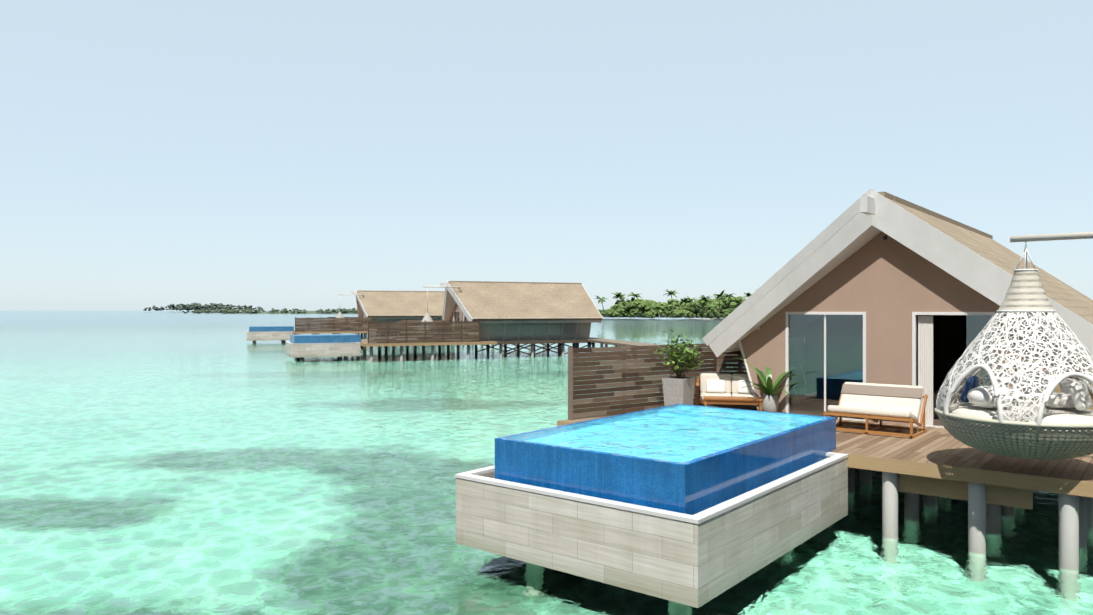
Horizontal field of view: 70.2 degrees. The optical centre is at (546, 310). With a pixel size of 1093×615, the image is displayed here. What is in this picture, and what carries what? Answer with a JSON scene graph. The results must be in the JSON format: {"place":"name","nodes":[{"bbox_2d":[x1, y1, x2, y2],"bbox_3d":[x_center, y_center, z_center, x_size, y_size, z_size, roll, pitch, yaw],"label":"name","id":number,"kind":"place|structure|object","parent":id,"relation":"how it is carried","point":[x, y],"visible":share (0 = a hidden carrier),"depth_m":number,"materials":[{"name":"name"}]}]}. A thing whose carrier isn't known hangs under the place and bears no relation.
{"place":"outdoors","nodes":[
{"label":"outdoors","id":0,"kind":"place"},
{"bbox_2d":[226,310,357,313],"bbox_3d":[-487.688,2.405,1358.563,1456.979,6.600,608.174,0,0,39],"label":"island beach","id":1,"kind":"structure","parent":0,"point":[310,312],"depth_m":923.66,"materials":[{"name":"white sand"}]},
{"bbox_2d":[143,302,602,313],"bbox_3d":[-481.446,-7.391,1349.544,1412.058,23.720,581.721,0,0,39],"label":"island trees","id":2,"kind":"object","parent":1,"relation":"on","point":[198,308],"visible":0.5,"depth_m":1831.26,"materials":[{"name":"green plant"}]},
{"bbox_2d":[0,311,1092,614],"bbox_3d":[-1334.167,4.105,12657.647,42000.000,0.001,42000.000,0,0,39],"label":"sea","id":3,"kind":"structure","parent":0,"point":[178,463],"depth_m":16.78,"materials":[{"name":"teal liquid"}]},
{"bbox_2d":[0,0,1092,310],"label":"sky","id":4,"kind":"structure","parent":0,"point":[266,154],"materials":[{"name":"blue"}]},
{"bbox_2d":[502,337,708,372],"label":"jetty walkway","id":5,"kind":"structure","parent":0,"point":[616,343],"depth_m":66.43,"materials":[{"name":"brown wood"}]},
{"bbox_2d":[686,318,724,319],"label":"beach","id":6,"kind":"structure","parent":0,"point":[706,318],"depth_m":372.13,"materials":[{"name":"white sand"}]},
{"bbox_2d":[600,296,745,318],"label":"island trees","id":7,"kind":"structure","parent":6,"relation":"on","point":[641,308],"depth_m":336.65,"materials":[{"name":"green plant"}]},
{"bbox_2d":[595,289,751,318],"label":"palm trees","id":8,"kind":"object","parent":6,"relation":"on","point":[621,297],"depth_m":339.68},
{"label":"seabed","id":9,"kind":"structure","parent":0,"visible":0},
{"bbox_2d":[247,291,444,342],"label":"villa","id":10,"kind":"object","parent":9,"relation":"on","point":[390,306],"visible":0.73,"depth_m":101.06,"materials":[{"name":"brown wood"}]},
{"bbox_2d":[351,290,367,318],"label":"gable roof trim","id":11,"kind":"structure","parent":10,"relation":"attached to","point":[360,301],"depth_m":102.40,"materials":[{"name":"white wood"}]},
{"bbox_2d":[286,281,602,361],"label":"villa","id":12,"kind":"object","parent":9,"relation":"on","point":[524,313],"visible":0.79,"depth_m":68.35,"materials":[{"name":"brown wood"}]},
{"bbox_2d":[441,280,472,320],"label":"gable roof trim","id":13,"kind":"structure","parent":12,"relation":"attached to","point":[455,294],"depth_m":68.83,"materials":[{"name":"white wood"}]},
{"bbox_2d":[455,196,1092,607],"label":"villa","id":14,"kind":"object","parent":9,"relation":"on","point":[877,306],"visible":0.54,"depth_m":13.48,"materials":[{"name":"brown wood"}]},
{"bbox_2d":[497,404,835,464],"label":"pool water","id":15,"kind":"structure","parent":14,"relation":"in","point":[684,434],"depth_m":13.04,"materials":[{"name":"blue liquid"}]},
{"bbox_2d":[653,330,705,405],"bbox_3d":[3.471,1.579,19.816,1.256,2.151,1.340,0,0,39],"label":"planter bush","id":16,"kind":"object","parent":14,"relation":"on","point":[678,389],"visible":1,"depth_m":19.79,"materials":[{"name":"green plant"}]},
{"bbox_2d":[695,373,762,410],"bbox_3d":[4.863,2.185,20.379,1.880,0.940,1.695,0,0,12],"label":"deck sofa","id":17,"kind":"object","parent":14,"relation":"on","point":[715,388],"visible":0.69,"depth_m":20.82,"materials":[{"name":"white fabric"}]},
{"bbox_2d":[720,357,806,411],"bbox_3d":[5.566,1.932,19.765,1.893,1.445,1.804,0,0,39],"label":"potted plant","id":18,"kind":"object","parent":14,"relation":"on","point":[770,401],"visible":0.81,"depth_m":19.57,"materials":[{"name":"plant"}]},
{"bbox_2d":[823,382,927,438],"bbox_3d":[7.228,2.156,17.078,1.840,0.998,1.277,0,0,39],"label":"sofa","id":19,"kind":"object","parent":14,"relation":"on","point":[875,402],"visible":0.94,"depth_m":17.00,"materials":[{"name":"white fabric"}]},
{"bbox_2d":[702,188,1092,361],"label":"gable roof trim","id":20,"kind":"structure","parent":14,"relation":"attached to","point":[869,212],"depth_m":17.14,"materials":[{"name":"white wood"}]},
{"bbox_2d":[1010,232,1092,241],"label":"support beam","id":21,"kind":"structure","parent":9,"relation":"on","point":[1057,236],"depth_m":12.65,"materials":[{"name":"beige"}]},
{"bbox_2d":[934,242,1092,459],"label":"hanging pod","id":22,"kind":"object","parent":21,"relation":"hanging from","point":[1056,423],"visible":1,"depth_m":12.42,"materials":[{"name":"white wicker"}]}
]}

